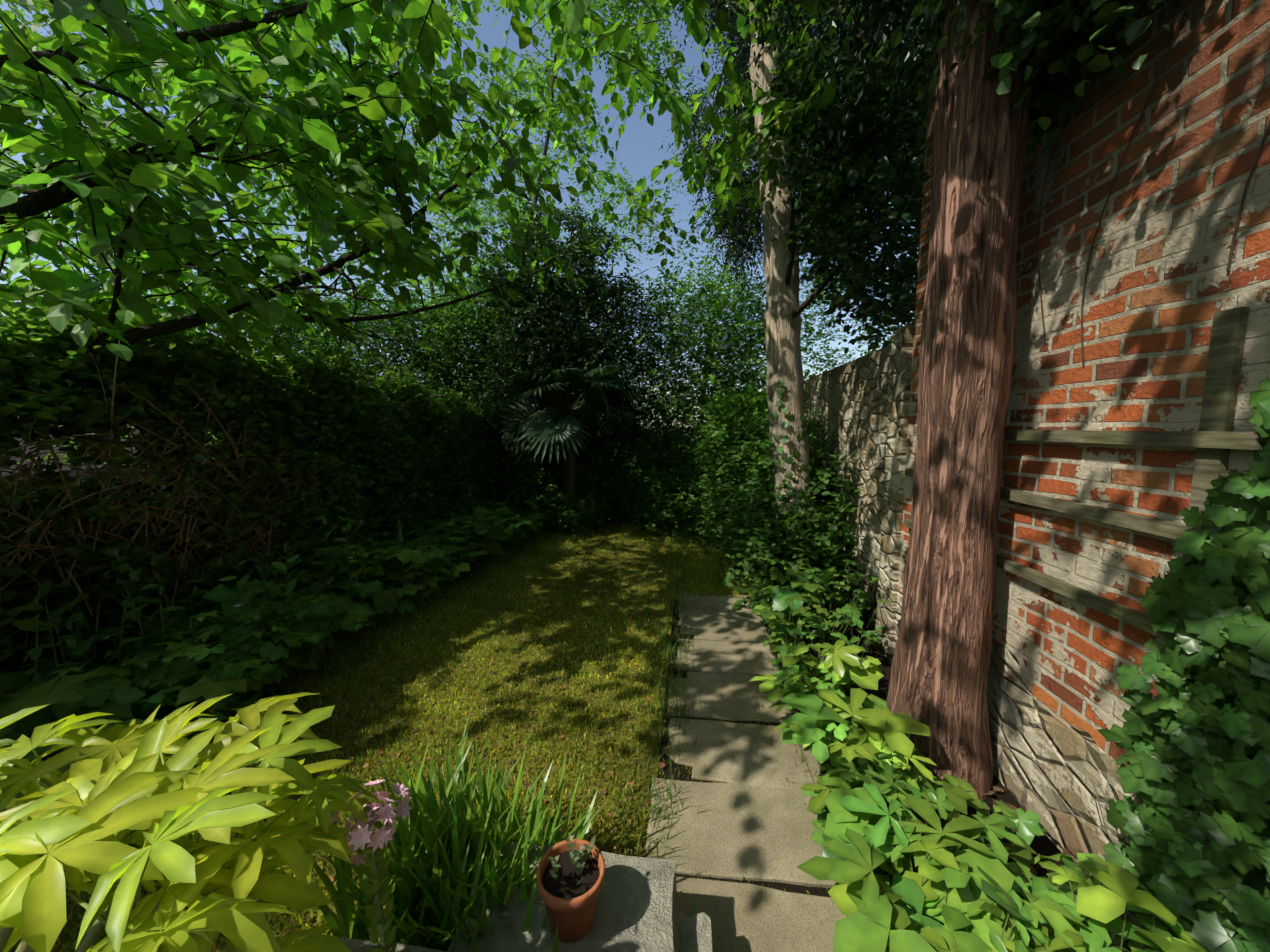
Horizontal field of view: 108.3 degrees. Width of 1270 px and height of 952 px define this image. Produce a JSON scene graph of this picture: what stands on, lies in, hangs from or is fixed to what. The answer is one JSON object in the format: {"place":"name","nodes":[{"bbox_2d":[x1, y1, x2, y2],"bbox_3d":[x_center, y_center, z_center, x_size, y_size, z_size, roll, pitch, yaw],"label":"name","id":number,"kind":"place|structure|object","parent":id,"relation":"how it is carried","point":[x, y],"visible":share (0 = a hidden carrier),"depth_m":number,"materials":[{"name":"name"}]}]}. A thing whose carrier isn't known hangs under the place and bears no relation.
{"place":"outdoors","nodes":[
{"label":"outdoors","id":0,"kind":"place"},
{"bbox_2d":[330,779,411,865],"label":"pink flowers","id":1,"kind":"object","parent":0,"point":[359,836],"visible":0.96,"depth_m":1.02,"materials":[{"name":"pink plant"}]},
{"bbox_2d":[7,521,847,951],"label":"lawn","id":2,"kind":"structure","parent":0,"point":[555,749],"depth_m":3.15,"materials":[{"name":"green plant"}]},
{"bbox_2d":[313,719,601,951],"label":"grassy plant clump","id":3,"kind":"object","parent":2,"relation":"on","point":[446,852],"visible":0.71,"depth_m":1.51,"materials":[{"name":"green plant"}]},
{"bbox_2d":[532,373,600,531],"bbox_3d":[-1.140,-0.376,7.859,1.406,2.673,1.537,-4,7,-37],"label":"palm trunk","id":4,"kind":"object","parent":2,"relation":"on","point":[570,475],"visible":0.62,"depth_m":7.69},
{"bbox_2d":[496,363,652,468],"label":"palm fronds","id":5,"kind":"object","parent":4,"relation":"attached to","point":[531,429],"visible":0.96,"depth_m":7.15,"materials":[{"name":"green plant"}]},
{"bbox_2d":[0,0,918,427],"label":"sky","id":6,"kind":"structure","parent":0,"point":[638,150],"materials":[{"name":"blue"}]},
{"bbox_2d":[0,428,1142,951],"bbox_3d":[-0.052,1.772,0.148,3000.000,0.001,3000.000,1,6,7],"label":"soil","id":7,"kind":"structure","parent":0,"point":[1044,844],"depth_m":2.77,"materials":[{"name":"soil"}]},
{"bbox_2d":[0,340,356,668],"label":"bare twigs","id":8,"kind":"object","parent":7,"relation":"on","point":[128,478],"visible":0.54,"depth_m":3.09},
{"bbox_2d":[0,692,378,951],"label":"shrub","id":9,"kind":"object","parent":7,"relation":"on","point":[170,804],"depth_m":0.85,"materials":[{"name":"plant"}]},
{"bbox_2d":[0,292,510,684],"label":"hedge","id":10,"kind":"object","parent":7,"relation":"on","point":[408,455],"depth_m":3.52,"materials":[{"name":"green plant"}]},
{"bbox_2d":[0,494,555,811],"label":"border","id":11,"kind":"object","parent":7,"relation":"on","point":[72,692],"depth_m":3.05,"materials":[{"name":"green plant"}]},
{"bbox_2d":[0,0,917,496],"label":"tree leaves","id":12,"kind":"object","parent":7,"relation":"on","point":[630,12],"visible":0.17,"depth_m":8.98,"materials":[{"name":"green plant"}]},
{"bbox_2d":[0,0,924,443],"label":"tree branches","id":13,"kind":"object","parent":7,"relation":"on","point":[36,202],"visible":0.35,"depth_m":3.21,"materials":[{"name":"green plant"}]},
{"bbox_2d":[0,0,863,384],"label":"tree leaves","id":14,"kind":"object","parent":13,"relation":"attached to","point":[100,54],"visible":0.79,"depth_m":3.17,"materials":[{"name":"green plant"}]},
{"bbox_2d":[168,255,766,519],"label":"trees","id":15,"kind":"object","parent":7,"relation":"on","point":[674,344],"visible":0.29,"depth_m":8.67,"materials":[{"name":"green plant"}]},
{"bbox_2d":[338,842,711,951],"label":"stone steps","id":16,"kind":"structure","parent":7,"relation":"on","point":[637,906],"depth_m":1.40,"materials":[{"name":"grey stone"}]},
{"bbox_2d":[361,825,396,951],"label":"houseleek stalk leaves","id":17,"kind":"object","parent":16,"relation":"on","point":[368,888],"visible":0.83,"depth_m":1.08,"materials":[{"name":"green plant"}]},
{"bbox_2d":[370,841,591,951],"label":"stalks","id":18,"kind":"object","parent":16,"relation":"on","point":[379,905],"visible":0.75,"depth_m":1.07,"materials":[{"name":"green plant"}]},
{"bbox_2d":[536,839,604,942],"bbox_3d":[-0.191,1.255,1.377,0.204,0.172,0.204,1,6,7],"label":"terracotta pot","id":19,"kind":"object","parent":16,"relation":"on","point":[573,918],"visible":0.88,"depth_m":1.31,"materials":[{"name":"orange ceramic"}]},
{"bbox_2d":[542,850,599,898],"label":"potting soil","id":20,"kind":"structure","parent":19,"relation":"in","point":[564,886],"depth_m":1.36,"materials":[{"name":"brown soil"}]},
{"bbox_2d":[548,835,594,877],"bbox_3d":[-0.187,1.134,1.370,0.085,0.091,0.155,3,7,29],"label":"pot plant","id":21,"kind":"object","parent":20,"relation":"on","point":[571,855],"visible":0.96,"depth_m":1.38,"materials":[{"name":"green plant"}]},
{"bbox_2d":[463,193,650,528],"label":"leaves","id":22,"kind":"object","parent":7,"relation":"on","point":[585,263],"visible":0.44,"depth_m":7.88,"materials":[{"name":"green plant"}]},
{"bbox_2d":[234,539,1077,927],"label":"dry leaf litter","id":23,"kind":"object","parent":7,"relation":"on","point":[992,791],"visible":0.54,"depth_m":2.90,"materials":[{"name":"plant"}]},
{"bbox_2d":[485,381,876,629],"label":"shrub leaves","id":24,"kind":"object","parent":7,"relation":"on","point":[735,485],"visible":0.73,"depth_m":6.66,"materials":[{"name":"green plant"}]},
{"bbox_2d":[645,593,848,951],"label":"path slabs","id":25,"kind":"structure","parent":7,"relation":"on","point":[735,923],"depth_m":2.16,"materials":[{"name":"concrete"}]},
{"bbox_2d":[749,2,816,557],"bbox_3d":[1.536,-1.669,4.702,0.869,6.120,0.445,1,6,13],"label":"trunk","id":26,"kind":"object","parent":7,"relation":"on","point":[782,328],"visible":0.56,"depth_m":4.58,"materials":[{"name":"grey plant"}]},
{"bbox_2d":[752,21,932,604],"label":"tree leaves","id":27,"kind":"object","parent":26,"relation":"attached to","point":[879,168],"visible":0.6,"depth_m":3.97,"materials":[{"name":"green plant"}]},
{"bbox_2d":[804,323,913,659],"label":"stone wall","id":28,"kind":"structure","parent":7,"relation":"on","point":[860,405],"depth_m":4.02,"materials":[{"name":"beige stone"}]},
{"bbox_2d":[882,0,1034,800],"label":"conifer trunk","id":29,"kind":"object","parent":7,"relation":"on","point":[939,675],"visible":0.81,"depth_m":2.12,"materials":[{"name":"brown plant"}]},
{"bbox_2d":[659,0,1188,302],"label":"hanging foliage","id":30,"kind":"object","parent":29,"relation":"attached to","point":[871,10],"visible":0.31,"depth_m":3.04,"materials":[{"name":"green plant"}]},
{"bbox_2d":[733,522,1234,951],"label":"leafy plants","id":31,"kind":"object","parent":7,"relation":"on","point":[856,836],"depth_m":1.61,"materials":[{"name":"green plant"}]},
{"bbox_2d":[894,0,1269,930],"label":"brick wall","id":32,"kind":"structure","parent":0,"point":[1162,284],"depth_m":1.73,"materials":[{"name":"red brick"}]},
{"bbox_2d":[875,0,1171,163],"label":"ivy leaves","id":33,"kind":"object","parent":32,"relation":"on","point":[1038,18],"visible":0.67,"depth_m":1.75,"materials":[{"name":"green plant"}]},
{"bbox_2d":[904,306,1266,917],"bbox_3d":[1.825,0.431,2.290,0.050,2.020,2.043,1,6,7],"label":"wall trellis","id":34,"kind":"object","parent":32,"relation":"attached to","point":[1214,439],"visible":0.31,"depth_m":1.44,"materials":[{"name":"grey wood"}]},
{"bbox_2d":[925,0,1269,951],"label":"ivy","id":35,"kind":"object","parent":32,"relation":"attached to","point":[1207,603],"depth_m":1.25,"materials":[{"name":"green plant"}]}
]}

